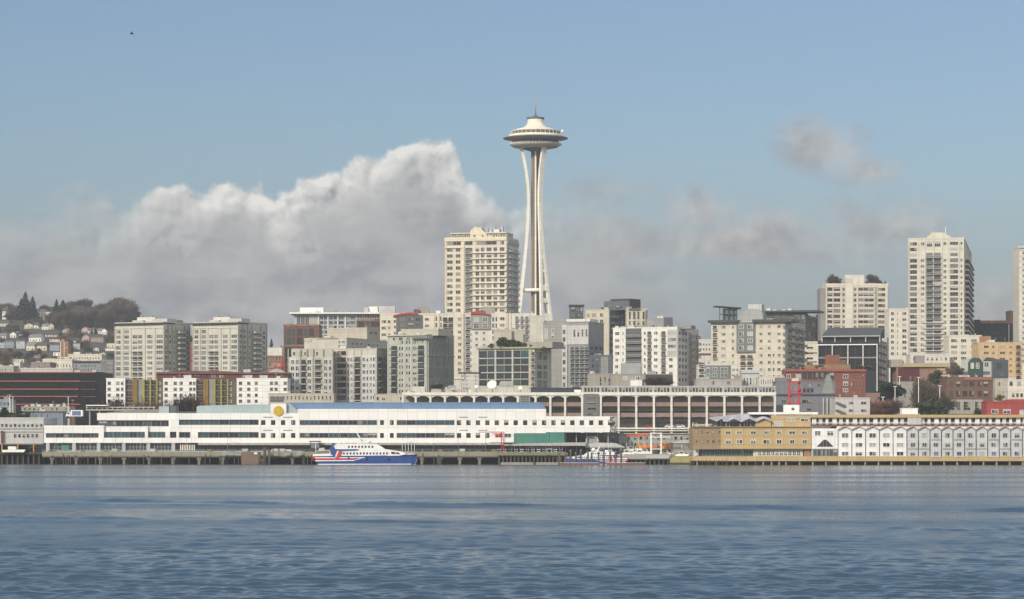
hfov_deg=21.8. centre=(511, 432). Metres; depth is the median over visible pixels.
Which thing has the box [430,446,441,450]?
shop window
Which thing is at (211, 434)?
ribbon window
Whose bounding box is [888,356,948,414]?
maroon front hall
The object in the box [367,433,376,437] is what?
ribbon window
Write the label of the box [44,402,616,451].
terminal building
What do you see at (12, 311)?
tree
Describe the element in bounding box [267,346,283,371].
building
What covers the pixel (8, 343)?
hillside house
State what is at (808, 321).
slate glass block
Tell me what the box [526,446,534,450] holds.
shop window
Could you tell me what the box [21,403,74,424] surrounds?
cream market hall
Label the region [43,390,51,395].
ribbon window
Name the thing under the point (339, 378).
window
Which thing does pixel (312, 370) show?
stepped beige complex
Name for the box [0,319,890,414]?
ground
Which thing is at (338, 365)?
window
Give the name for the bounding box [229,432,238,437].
ribbon window
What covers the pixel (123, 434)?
ribbon window
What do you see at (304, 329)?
window
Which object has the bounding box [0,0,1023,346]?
sky
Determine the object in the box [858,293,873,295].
ribbon window
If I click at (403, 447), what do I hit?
shop window
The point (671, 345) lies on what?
window
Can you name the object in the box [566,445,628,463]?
passenger ferry
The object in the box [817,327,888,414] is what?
dark post offices
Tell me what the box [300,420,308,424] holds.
ribbon window
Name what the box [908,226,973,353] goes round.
tallest cream tower
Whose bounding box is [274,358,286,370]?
tower crane base
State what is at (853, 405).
white ramp garage
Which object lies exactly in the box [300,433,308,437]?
ribbon window
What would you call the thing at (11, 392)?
ribbon window
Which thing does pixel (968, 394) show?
brown brick warehouse
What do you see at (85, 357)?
cream hall
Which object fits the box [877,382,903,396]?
tree
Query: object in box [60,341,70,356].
brown apartment tower
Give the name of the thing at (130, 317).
tree
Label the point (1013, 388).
cream edge house
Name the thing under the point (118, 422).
ribbon window
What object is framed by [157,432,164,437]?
ribbon window
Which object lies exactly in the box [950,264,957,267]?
window
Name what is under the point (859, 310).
ribbon window
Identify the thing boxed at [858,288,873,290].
ribbon window
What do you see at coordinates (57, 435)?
ribbon window
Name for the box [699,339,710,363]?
cream block
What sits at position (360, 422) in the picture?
ribbon window
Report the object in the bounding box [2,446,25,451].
moored workboat
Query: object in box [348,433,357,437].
ribbon window
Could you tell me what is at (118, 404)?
tree
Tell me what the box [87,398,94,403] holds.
ribbon window
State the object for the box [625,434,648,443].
orange beam
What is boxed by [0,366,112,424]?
striped office
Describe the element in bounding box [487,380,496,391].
satellite dish
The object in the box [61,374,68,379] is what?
ribbon window
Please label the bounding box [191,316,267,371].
condominium tower
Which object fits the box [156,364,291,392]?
maroon roof building
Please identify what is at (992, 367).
green bay house
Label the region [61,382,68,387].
ribbon window
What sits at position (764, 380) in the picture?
building
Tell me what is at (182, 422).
ribbon window
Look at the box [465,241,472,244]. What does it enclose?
window
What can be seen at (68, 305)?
tree
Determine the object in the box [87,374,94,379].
ribbon window
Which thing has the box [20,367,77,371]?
roof plant building
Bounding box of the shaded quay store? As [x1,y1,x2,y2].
[565,433,617,456]
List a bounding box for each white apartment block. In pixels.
[106,378,162,408]
[163,374,236,405]
[236,375,290,404]
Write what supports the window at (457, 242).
in the cream residential tower at (481, 268)
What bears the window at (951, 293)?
in the tallest cream tower at (940, 285)
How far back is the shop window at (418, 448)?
1004.32 m
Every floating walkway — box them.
[501,463,532,464]
[535,463,557,464]
[560,462,598,464]
[607,462,644,464]
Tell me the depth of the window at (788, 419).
977.83 m
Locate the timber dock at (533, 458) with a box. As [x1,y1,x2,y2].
[498,453,567,463]
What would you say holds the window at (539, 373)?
in the green banded offices
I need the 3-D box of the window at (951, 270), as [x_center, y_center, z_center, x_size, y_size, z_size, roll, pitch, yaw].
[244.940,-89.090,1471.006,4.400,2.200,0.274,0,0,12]
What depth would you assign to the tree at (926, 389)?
1118.62 m
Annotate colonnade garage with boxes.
[402,386,775,452]
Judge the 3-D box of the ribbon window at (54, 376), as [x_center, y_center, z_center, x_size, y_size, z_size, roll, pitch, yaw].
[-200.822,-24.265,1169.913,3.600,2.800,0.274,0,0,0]
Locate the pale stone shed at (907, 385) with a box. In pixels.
[892,381,913,414]
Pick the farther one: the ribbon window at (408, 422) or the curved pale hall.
the curved pale hall
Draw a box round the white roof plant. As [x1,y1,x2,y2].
[898,408,919,414]
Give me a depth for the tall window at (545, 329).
1338.33 m
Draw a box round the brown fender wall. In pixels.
[241,452,257,463]
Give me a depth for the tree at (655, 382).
1170.67 m
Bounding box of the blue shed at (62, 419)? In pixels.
[23,407,67,451]
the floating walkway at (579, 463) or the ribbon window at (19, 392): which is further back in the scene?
the ribbon window at (19, 392)
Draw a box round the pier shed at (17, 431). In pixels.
[0,417,57,451]
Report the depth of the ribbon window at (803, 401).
1119.86 m
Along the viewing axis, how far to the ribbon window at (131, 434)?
1001.14 m
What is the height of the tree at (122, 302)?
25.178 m
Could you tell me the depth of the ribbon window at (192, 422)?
1000.65 m
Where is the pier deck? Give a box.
[42,452,497,463]
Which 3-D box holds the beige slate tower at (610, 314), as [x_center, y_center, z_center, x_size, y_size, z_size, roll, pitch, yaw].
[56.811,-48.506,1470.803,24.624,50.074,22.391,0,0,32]
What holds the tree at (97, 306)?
on the ground
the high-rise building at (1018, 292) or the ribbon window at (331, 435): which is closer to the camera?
the ribbon window at (331, 435)
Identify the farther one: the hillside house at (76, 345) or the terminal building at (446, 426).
the hillside house at (76, 345)
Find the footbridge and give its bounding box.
[86,405,153,424]
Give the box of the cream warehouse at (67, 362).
[42,357,80,367]
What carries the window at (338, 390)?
in the stepped beige complex at (360, 374)
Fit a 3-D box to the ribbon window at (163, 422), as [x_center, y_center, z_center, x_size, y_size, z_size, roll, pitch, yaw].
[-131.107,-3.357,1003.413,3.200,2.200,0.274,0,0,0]
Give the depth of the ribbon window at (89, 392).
1169.88 m
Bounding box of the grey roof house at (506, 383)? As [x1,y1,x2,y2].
[499,381,513,391]
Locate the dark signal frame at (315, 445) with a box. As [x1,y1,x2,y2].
[309,440,320,456]
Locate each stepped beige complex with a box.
[288,349,334,392]
[304,332,386,348]
[327,324,379,339]
[334,346,386,401]
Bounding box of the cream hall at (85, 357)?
[68,352,104,360]
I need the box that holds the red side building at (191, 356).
[190,342,192,370]
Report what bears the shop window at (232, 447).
in the terminal building at (446, 426)
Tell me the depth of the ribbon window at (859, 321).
1519.86 m
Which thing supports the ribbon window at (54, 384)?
in the striped office
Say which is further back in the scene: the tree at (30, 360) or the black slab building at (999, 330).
the tree at (30, 360)
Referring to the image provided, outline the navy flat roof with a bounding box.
[530,384,580,391]
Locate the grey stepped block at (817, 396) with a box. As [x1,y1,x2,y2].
[772,374,835,427]
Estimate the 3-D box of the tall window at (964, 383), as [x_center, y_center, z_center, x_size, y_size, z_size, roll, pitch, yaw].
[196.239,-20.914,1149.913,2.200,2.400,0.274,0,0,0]
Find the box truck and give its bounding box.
[66,410,83,417]
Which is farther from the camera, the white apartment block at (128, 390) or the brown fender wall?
the white apartment block at (128, 390)
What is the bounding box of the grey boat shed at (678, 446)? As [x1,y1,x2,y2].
[669,440,692,456]
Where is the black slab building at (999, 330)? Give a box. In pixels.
[972,320,1012,341]
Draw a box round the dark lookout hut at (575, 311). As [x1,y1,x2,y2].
[568,305,583,318]
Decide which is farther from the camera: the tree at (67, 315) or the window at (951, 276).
the tree at (67, 315)
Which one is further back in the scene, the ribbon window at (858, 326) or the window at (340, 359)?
the ribbon window at (858, 326)
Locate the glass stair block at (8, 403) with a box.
[0,395,15,415]
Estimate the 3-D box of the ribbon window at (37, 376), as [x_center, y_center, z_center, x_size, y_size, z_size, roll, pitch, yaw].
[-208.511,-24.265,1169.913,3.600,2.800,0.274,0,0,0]
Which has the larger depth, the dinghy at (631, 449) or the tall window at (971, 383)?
the tall window at (971, 383)
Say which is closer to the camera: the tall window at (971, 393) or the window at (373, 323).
the tall window at (971, 393)
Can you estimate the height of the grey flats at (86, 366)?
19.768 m
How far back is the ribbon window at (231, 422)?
1000.65 m
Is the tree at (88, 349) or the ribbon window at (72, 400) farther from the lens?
the tree at (88, 349)
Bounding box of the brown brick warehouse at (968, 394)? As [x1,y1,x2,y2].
[940,373,992,414]
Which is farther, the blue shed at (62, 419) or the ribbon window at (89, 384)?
the ribbon window at (89, 384)
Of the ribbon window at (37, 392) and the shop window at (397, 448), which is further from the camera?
the ribbon window at (37, 392)
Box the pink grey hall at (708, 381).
[694,375,741,385]
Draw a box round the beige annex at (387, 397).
[374,386,425,401]
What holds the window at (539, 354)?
in the green banded offices
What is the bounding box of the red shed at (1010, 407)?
[981,399,1023,414]
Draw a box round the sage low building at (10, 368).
[0,365,16,371]
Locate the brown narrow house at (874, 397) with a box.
[862,393,879,414]
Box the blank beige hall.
[493,327,524,342]
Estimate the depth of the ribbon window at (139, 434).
1001.14 m
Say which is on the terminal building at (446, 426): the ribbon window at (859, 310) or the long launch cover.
the long launch cover
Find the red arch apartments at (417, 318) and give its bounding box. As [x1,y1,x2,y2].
[380,307,453,340]
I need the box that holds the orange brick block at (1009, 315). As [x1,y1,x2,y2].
[1005,310,1012,319]
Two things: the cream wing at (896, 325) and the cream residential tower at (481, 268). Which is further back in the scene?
the cream residential tower at (481, 268)
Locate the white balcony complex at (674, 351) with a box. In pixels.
[613,323,700,385]
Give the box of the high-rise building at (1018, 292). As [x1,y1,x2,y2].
[1013,246,1023,378]
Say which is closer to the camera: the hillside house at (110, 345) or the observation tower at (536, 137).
the observation tower at (536, 137)
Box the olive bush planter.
[432,389,441,391]
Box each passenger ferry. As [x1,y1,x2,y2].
[311,433,416,464]
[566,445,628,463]
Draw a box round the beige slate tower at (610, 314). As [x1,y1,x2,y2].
[585,299,640,372]
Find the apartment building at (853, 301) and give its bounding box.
[817,275,888,340]
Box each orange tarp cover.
[637,444,659,453]
[662,442,670,452]
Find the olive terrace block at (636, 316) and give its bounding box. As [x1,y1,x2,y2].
[625,307,647,325]
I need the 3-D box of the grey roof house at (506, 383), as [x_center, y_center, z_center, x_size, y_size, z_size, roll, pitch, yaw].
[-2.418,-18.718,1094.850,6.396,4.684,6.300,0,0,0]
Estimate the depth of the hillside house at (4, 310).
2450.61 m
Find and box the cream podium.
[943,334,990,376]
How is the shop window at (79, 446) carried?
in the terminal building at (446, 426)
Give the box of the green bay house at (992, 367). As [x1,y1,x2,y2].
[961,351,1007,378]
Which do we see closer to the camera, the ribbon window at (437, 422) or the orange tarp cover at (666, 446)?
the ribbon window at (437, 422)
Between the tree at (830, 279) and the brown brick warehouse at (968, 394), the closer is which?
the brown brick warehouse at (968, 394)
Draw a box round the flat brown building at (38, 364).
[31,361,56,367]
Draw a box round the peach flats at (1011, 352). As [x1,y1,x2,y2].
[971,340,1022,378]
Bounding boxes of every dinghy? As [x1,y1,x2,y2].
[622,443,634,453]
[624,447,638,451]
[638,449,653,453]
[659,450,672,454]
[675,451,690,455]
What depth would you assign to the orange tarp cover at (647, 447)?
1002.00 m
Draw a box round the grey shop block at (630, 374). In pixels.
[600,363,672,385]
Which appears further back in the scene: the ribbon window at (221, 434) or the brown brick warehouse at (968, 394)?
the brown brick warehouse at (968, 394)
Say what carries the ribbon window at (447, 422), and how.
in the terminal building at (446, 426)
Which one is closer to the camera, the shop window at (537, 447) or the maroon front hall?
the shop window at (537, 447)
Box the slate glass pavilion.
[713,306,740,319]
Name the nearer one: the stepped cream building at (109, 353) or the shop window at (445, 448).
the shop window at (445, 448)
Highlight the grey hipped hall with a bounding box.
[645,314,672,326]
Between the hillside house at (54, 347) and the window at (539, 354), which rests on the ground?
the hillside house at (54, 347)
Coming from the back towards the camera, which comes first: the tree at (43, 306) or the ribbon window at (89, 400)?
the tree at (43, 306)
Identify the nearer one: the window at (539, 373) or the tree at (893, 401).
the tree at (893, 401)
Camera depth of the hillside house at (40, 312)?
2449.60 m
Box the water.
[0,463,1023,598]
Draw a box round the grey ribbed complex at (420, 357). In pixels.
[386,328,454,393]
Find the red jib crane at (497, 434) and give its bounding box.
[492,432,503,452]
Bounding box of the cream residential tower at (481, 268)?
[444,226,519,312]
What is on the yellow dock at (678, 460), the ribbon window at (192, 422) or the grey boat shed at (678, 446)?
the grey boat shed at (678, 446)
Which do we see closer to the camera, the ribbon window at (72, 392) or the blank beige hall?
the ribbon window at (72, 392)
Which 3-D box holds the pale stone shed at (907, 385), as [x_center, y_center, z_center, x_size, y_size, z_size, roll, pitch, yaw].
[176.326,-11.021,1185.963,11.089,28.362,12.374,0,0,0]
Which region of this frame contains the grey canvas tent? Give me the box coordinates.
[585,436,598,443]
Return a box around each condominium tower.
[112,316,190,379]
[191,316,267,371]
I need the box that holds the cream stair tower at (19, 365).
[13,362,22,371]
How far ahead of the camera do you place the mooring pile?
974.74 m
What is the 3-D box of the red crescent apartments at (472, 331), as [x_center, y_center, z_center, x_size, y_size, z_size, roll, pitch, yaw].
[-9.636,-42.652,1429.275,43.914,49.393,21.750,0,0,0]
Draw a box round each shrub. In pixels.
[496,340,505,348]
[497,337,510,346]
[507,339,516,346]
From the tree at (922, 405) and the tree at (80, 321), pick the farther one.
the tree at (80, 321)
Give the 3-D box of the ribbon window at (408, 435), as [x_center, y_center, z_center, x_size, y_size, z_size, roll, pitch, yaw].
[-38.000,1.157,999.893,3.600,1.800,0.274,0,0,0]
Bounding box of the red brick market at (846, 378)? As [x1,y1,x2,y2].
[781,355,865,396]
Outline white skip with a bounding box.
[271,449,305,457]
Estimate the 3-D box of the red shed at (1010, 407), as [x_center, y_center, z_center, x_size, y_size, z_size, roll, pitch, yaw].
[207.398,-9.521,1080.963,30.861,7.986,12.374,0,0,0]
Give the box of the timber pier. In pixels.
[0,452,53,463]
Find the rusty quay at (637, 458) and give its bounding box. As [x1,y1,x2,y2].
[617,454,670,463]
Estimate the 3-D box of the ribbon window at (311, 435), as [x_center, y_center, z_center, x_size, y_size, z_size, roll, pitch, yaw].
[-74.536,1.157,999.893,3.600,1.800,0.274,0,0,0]
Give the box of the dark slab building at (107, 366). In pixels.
[100,360,114,377]
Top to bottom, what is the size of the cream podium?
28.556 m
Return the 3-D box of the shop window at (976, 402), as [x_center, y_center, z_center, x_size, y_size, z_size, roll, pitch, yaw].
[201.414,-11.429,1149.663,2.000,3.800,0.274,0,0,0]
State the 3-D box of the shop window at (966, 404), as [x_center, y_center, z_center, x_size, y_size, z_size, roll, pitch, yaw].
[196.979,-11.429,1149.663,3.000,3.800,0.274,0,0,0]
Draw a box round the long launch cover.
[585,442,624,447]
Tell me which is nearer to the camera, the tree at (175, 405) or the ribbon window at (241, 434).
the ribbon window at (241, 434)
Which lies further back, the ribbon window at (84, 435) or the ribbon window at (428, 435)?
the ribbon window at (84, 435)
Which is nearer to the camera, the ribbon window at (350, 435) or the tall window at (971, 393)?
the ribbon window at (350, 435)
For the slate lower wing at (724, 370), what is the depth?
1239.60 m
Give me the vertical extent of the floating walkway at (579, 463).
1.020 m
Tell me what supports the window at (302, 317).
in the white roofed block at (368, 317)
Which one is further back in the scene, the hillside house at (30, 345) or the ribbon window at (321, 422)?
the hillside house at (30, 345)
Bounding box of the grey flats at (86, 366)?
[73,359,100,371]
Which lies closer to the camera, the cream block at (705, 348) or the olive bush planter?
the olive bush planter
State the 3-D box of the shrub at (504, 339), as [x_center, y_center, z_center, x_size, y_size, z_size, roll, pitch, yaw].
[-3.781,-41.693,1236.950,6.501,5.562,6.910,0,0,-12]
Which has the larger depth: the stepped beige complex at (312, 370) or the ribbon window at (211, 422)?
the stepped beige complex at (312, 370)
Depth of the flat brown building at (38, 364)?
1420.00 m
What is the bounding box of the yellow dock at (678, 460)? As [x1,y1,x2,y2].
[669,457,692,463]
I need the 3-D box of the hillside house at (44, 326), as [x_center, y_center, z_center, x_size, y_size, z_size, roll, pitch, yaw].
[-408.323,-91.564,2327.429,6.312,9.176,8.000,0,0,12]
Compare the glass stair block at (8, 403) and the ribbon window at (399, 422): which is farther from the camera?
the glass stair block at (8, 403)
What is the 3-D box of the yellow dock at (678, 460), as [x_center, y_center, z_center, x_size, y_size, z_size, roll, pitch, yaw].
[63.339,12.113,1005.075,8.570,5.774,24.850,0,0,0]
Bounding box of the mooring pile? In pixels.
[603,448,604,464]
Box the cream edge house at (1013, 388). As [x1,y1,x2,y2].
[1003,377,1023,399]
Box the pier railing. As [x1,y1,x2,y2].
[42,449,491,451]
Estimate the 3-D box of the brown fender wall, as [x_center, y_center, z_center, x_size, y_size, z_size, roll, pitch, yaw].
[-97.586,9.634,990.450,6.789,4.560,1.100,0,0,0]
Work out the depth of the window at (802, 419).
977.71 m
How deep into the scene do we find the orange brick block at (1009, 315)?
1651.55 m
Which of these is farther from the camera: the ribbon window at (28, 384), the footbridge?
the ribbon window at (28, 384)
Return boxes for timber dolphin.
[258,452,260,463]
[263,447,265,463]
[268,450,270,463]
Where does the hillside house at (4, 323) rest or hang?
on the ground
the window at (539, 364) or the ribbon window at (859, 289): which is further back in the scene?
the ribbon window at (859, 289)
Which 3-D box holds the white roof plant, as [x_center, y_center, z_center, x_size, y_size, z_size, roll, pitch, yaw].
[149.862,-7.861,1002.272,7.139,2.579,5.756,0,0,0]
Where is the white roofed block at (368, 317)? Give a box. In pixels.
[289,306,395,337]
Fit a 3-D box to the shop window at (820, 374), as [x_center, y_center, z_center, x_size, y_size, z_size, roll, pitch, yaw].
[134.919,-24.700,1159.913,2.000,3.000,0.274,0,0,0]
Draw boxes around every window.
[0,374,7,379]
[0,382,7,387]
[0,390,7,395]
[9,374,16,379]
[9,382,16,387]
[9,390,16,395]
[17,374,25,379]
[17,382,25,387]
[17,390,25,395]
[17,398,25,403]
[26,374,33,379]
[26,382,33,387]
[26,390,33,395]
[26,398,33,403]
[35,374,42,379]
[35,382,42,387]
[35,390,42,395]
[35,398,42,403]
[43,374,51,379]
[43,382,51,387]
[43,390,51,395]
[43,398,51,403]
[47,433,54,437]
[51,444,71,449]
[52,374,59,379]
[52,382,59,387]
[52,390,59,395]
[52,398,59,403]
[55,433,63,437]
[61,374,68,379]
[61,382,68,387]
[61,390,68,395]
[61,398,67,403]
[64,433,72,437]
[70,374,77,379]
[70,382,77,387]
[70,390,77,395]
[70,398,77,403]
[73,433,80,437]
[77,444,96,449]
[78,374,86,379]
[78,382,86,387]
[78,390,86,395]
[78,398,86,403]
[82,433,89,437]
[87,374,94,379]
[87,382,94,387]
[87,390,94,395]
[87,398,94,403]
[90,433,98,437]
[99,420,106,425]
[102,444,121,449]
[105,432,112,437]
[108,420,115,425]
[113,432,120,437]
[116,420,124,425]
[121,432,128,437]
[125,420,133,425]
[127,444,145,449]
[129,432,136,437]
[134,420,142,425]
[137,432,144,437]
[143,420,151,425]
[148,432,156,437]
[151,444,171,449]
[152,420,160,425]
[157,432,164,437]
[161,420,168,425]
[179,432,189,437]
[180,420,188,424]
[190,420,198,424]
[199,432,208,437]
[200,420,208,424]
[200,445,210,449]
[209,420,218,424]
[209,432,218,437]
[213,445,223,449]
[219,420,228,424]
[219,432,228,437]
[226,445,236,449]
[229,420,238,424]
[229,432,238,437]
[238,445,249,449]
[239,420,248,424]
[239,432,248,437]
[249,420,258,424]
[249,432,258,437]
[251,445,261,449]
[287,328,291,335]
[287,337,291,344]
[297,316,300,323]
[297,328,302,335]
[297,337,302,344]
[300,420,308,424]
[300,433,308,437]
[301,316,304,323]
[303,328,306,335]
[305,316,308,323]
[307,446,318,450]
[309,316,312,323]
[309,328,313,335]
[309,420,318,424]
[309,433,318,437]
[314,316,317,323]
[319,420,328,424]
[319,433,328,437]
[321,446,330,449]
[329,420,337,424]
[329,433,337,437]
[337,351,345,354]
[337,357,345,361]
[337,364,345,367]
[337,370,345,373]
[337,376,345,380]
[337,383,345,386]
[337,389,345,392]
[337,395,345,399]
[338,420,347,424]
[338,433,347,437]
[348,420,357,424]
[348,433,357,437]
[358,321,363,326]
[358,420,366,424]
[358,433,366,437]
[367,420,376,424]
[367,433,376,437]
[371,321,378,326]
[389,446,400,450]
[397,420,405,424]
[397,433,405,437]
[402,446,413,450]
[406,420,415,424]
[406,433,415,437]
[416,420,425,424]
[416,433,425,437]
[416,446,427,450]
[426,420,434,424]
[426,433,434,437]
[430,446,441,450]
[435,420,444,424]
[435,433,444,437]
[443,446,454,450]
[445,420,453,424]
[445,433,453,437]
[447,241,460,244]
[457,446,468,450]
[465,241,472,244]
[470,446,482,450]
[476,241,496,244]
[482,317,487,321]
[482,323,487,327]
[493,290,496,299]
[504,433,510,437]
[507,446,513,450]
[516,446,524,450]
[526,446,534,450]
[536,446,544,450]
[537,352,541,359]
[537,362,541,368]
[537,371,541,377]
[537,380,541,387]
[543,380,546,387]
[544,328,547,339]
[668,344,675,347]
[702,450,709,455]
[711,450,717,455]
[719,450,726,455]
[720,367,727,370]
[720,373,727,376]
[728,450,734,455]
[736,450,743,455]
[745,450,752,455]
[774,421,782,425]
[787,418,794,421]
[801,418,808,421]
[802,372,806,378]
[802,400,811,402]
[802,408,811,410]
[813,372,817,378]
[815,431,820,435]
[817,440,832,446]
[818,372,822,378]
[827,431,833,435]
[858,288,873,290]
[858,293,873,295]
[858,299,873,301]
[858,304,873,306]
[858,309,873,312]
[858,315,873,317]
[858,320,873,322]
[858,326,873,327]
[927,241,931,246]
[934,241,940,246]
[950,258,957,261]
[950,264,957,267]
[950,269,957,272]
[950,275,957,278]
[950,281,957,284]
[950,286,957,289]
[950,292,957,295]
[950,297,957,301]
[950,303,957,306]
[950,309,957,312]
[950,314,957,317]
[950,320,957,323]
[950,326,957,329]
[962,381,967,386]
[962,391,967,396]
[963,401,969,409]
[969,381,973,386]
[969,391,973,396]
[975,401,978,408]
[983,381,987,386]
[983,391,987,396]
[991,409,997,413]
[996,363,1000,368]
[1003,409,1010,413]
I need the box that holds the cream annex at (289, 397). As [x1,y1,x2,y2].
[268,390,335,410]
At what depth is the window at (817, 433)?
974.37 m
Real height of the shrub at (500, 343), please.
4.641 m
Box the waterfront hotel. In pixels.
[688,405,1023,464]
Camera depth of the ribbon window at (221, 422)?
1000.65 m
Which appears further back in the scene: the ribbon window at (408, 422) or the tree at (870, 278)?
the tree at (870, 278)
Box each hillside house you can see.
[0,320,11,326]
[0,332,6,338]
[2,306,8,318]
[4,340,14,347]
[10,331,16,337]
[10,359,26,362]
[16,340,27,348]
[24,323,33,328]
[25,341,36,350]
[28,333,45,341]
[34,322,40,327]
[36,341,47,350]
[37,308,47,319]
[42,323,48,329]
[44,331,59,336]
[48,323,53,329]
[49,344,59,350]
[50,339,59,341]
[73,343,80,348]
[82,334,88,340]
[91,337,107,342]
[101,328,107,333]
[107,343,114,347]
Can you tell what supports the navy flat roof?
on the colonnade garage
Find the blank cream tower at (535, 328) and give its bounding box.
[529,315,542,341]
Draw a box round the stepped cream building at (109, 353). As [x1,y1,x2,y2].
[105,348,114,359]
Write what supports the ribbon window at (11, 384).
in the striped office
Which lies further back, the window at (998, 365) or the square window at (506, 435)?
the window at (998, 365)
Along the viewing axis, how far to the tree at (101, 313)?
2321.12 m
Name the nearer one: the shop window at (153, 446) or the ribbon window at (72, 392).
the shop window at (153, 446)
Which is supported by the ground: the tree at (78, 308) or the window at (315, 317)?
the tree at (78, 308)
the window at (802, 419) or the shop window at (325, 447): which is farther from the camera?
the shop window at (325, 447)
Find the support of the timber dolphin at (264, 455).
in the water
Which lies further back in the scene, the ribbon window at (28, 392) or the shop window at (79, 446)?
the ribbon window at (28, 392)
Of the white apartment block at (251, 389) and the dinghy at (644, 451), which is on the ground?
the white apartment block at (251, 389)
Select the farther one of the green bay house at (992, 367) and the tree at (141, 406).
the green bay house at (992, 367)
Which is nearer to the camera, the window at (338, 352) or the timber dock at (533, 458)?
the timber dock at (533, 458)
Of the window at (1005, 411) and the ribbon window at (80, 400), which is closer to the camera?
the window at (1005, 411)
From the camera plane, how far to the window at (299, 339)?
1499.96 m
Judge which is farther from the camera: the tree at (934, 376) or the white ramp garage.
the tree at (934, 376)
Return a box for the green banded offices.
[476,342,563,391]
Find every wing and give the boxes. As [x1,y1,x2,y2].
[696,361,738,378]
[884,308,907,381]
[905,350,949,376]
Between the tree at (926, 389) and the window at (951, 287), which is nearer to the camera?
the tree at (926, 389)
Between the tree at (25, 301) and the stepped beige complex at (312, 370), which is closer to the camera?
the stepped beige complex at (312, 370)
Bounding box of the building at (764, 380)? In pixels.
[756,368,784,385]
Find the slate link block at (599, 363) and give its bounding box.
[588,353,611,372]
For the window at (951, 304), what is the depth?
1471.13 m
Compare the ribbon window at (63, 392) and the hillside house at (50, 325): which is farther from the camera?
the hillside house at (50, 325)
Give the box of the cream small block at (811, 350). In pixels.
[805,341,817,363]
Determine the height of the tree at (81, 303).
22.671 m
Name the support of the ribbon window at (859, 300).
in the apartment building at (853, 301)
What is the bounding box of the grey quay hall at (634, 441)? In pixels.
[617,433,688,453]
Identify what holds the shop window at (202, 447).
in the terminal building at (446, 426)
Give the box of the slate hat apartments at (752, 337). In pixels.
[708,304,807,375]
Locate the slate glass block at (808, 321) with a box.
[764,308,823,340]
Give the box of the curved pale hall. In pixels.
[739,370,759,385]
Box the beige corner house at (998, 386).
[993,378,1007,400]
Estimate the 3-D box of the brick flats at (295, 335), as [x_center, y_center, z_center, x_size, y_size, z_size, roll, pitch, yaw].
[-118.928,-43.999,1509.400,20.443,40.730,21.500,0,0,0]
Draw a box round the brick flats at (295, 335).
[283,323,321,371]
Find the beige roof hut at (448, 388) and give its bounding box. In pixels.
[431,385,459,391]
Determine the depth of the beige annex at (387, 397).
1110.00 m
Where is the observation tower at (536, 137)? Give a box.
[503,95,567,341]
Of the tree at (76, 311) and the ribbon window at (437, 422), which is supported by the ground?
the tree at (76, 311)
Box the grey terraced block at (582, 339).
[543,314,603,387]
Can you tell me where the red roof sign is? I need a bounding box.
[786,380,802,404]
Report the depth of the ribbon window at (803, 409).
1119.86 m
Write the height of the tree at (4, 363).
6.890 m
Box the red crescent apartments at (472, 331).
[453,307,534,391]
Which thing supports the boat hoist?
on the rusty quay at (637, 458)
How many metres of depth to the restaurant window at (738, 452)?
977.23 m
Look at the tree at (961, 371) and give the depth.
1210.30 m
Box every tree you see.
[0,353,11,361]
[0,361,11,364]
[0,407,36,451]
[2,410,38,451]
[9,309,15,318]
[12,351,23,358]
[13,298,26,319]
[14,292,33,320]
[17,330,31,338]
[22,352,33,358]
[27,296,39,319]
[27,357,39,363]
[39,304,48,310]
[44,311,59,326]
[50,313,63,323]
[51,299,59,312]
[54,311,66,325]
[57,300,66,312]
[60,308,86,322]
[60,310,78,327]
[65,300,78,310]
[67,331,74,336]
[68,304,87,312]
[69,311,94,329]
[72,300,90,308]
[78,298,92,306]
[83,346,92,352]
[85,311,101,325]
[93,308,121,321]
[93,308,128,329]
[94,304,105,310]
[96,395,126,414]
[102,307,134,321]
[104,297,138,312]
[105,303,131,312]
[121,309,138,321]
[131,396,172,408]
[164,399,194,412]
[167,391,207,412]
[179,395,212,412]
[642,377,653,385]
[650,377,659,385]
[664,377,673,385]
[825,274,836,283]
[833,276,841,283]
[864,273,877,283]
[870,400,893,414]
[872,276,881,283]
[872,398,904,414]
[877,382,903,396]
[880,389,890,400]
[886,401,905,414]
[888,384,907,399]
[905,402,933,414]
[908,376,937,404]
[910,381,946,403]
[921,400,948,414]
[926,369,942,383]
[931,402,947,414]
[937,394,957,411]
[945,364,960,376]
[952,364,964,376]
[972,408,980,414]
[994,394,1004,400]
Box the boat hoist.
[646,433,668,457]
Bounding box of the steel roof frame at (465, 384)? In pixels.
[458,372,480,391]
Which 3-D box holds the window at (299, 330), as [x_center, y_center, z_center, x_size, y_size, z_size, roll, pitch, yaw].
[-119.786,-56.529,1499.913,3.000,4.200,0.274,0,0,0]
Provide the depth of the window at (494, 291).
1561.61 m
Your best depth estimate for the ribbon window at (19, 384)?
1169.88 m
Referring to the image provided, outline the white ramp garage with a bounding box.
[831,393,869,414]
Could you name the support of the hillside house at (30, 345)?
on the ground
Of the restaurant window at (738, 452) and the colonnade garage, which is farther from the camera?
the colonnade garage
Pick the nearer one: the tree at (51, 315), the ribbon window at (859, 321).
the ribbon window at (859, 321)
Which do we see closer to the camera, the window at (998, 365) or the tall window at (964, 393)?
the tall window at (964, 393)
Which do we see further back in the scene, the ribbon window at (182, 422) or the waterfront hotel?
the ribbon window at (182, 422)
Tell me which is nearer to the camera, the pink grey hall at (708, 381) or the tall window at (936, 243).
the pink grey hall at (708, 381)
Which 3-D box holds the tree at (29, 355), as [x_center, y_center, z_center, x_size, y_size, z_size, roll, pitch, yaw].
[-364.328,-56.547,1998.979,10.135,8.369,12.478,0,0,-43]
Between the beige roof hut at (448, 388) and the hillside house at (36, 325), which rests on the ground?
the hillside house at (36, 325)
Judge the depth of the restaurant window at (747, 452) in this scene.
977.23 m

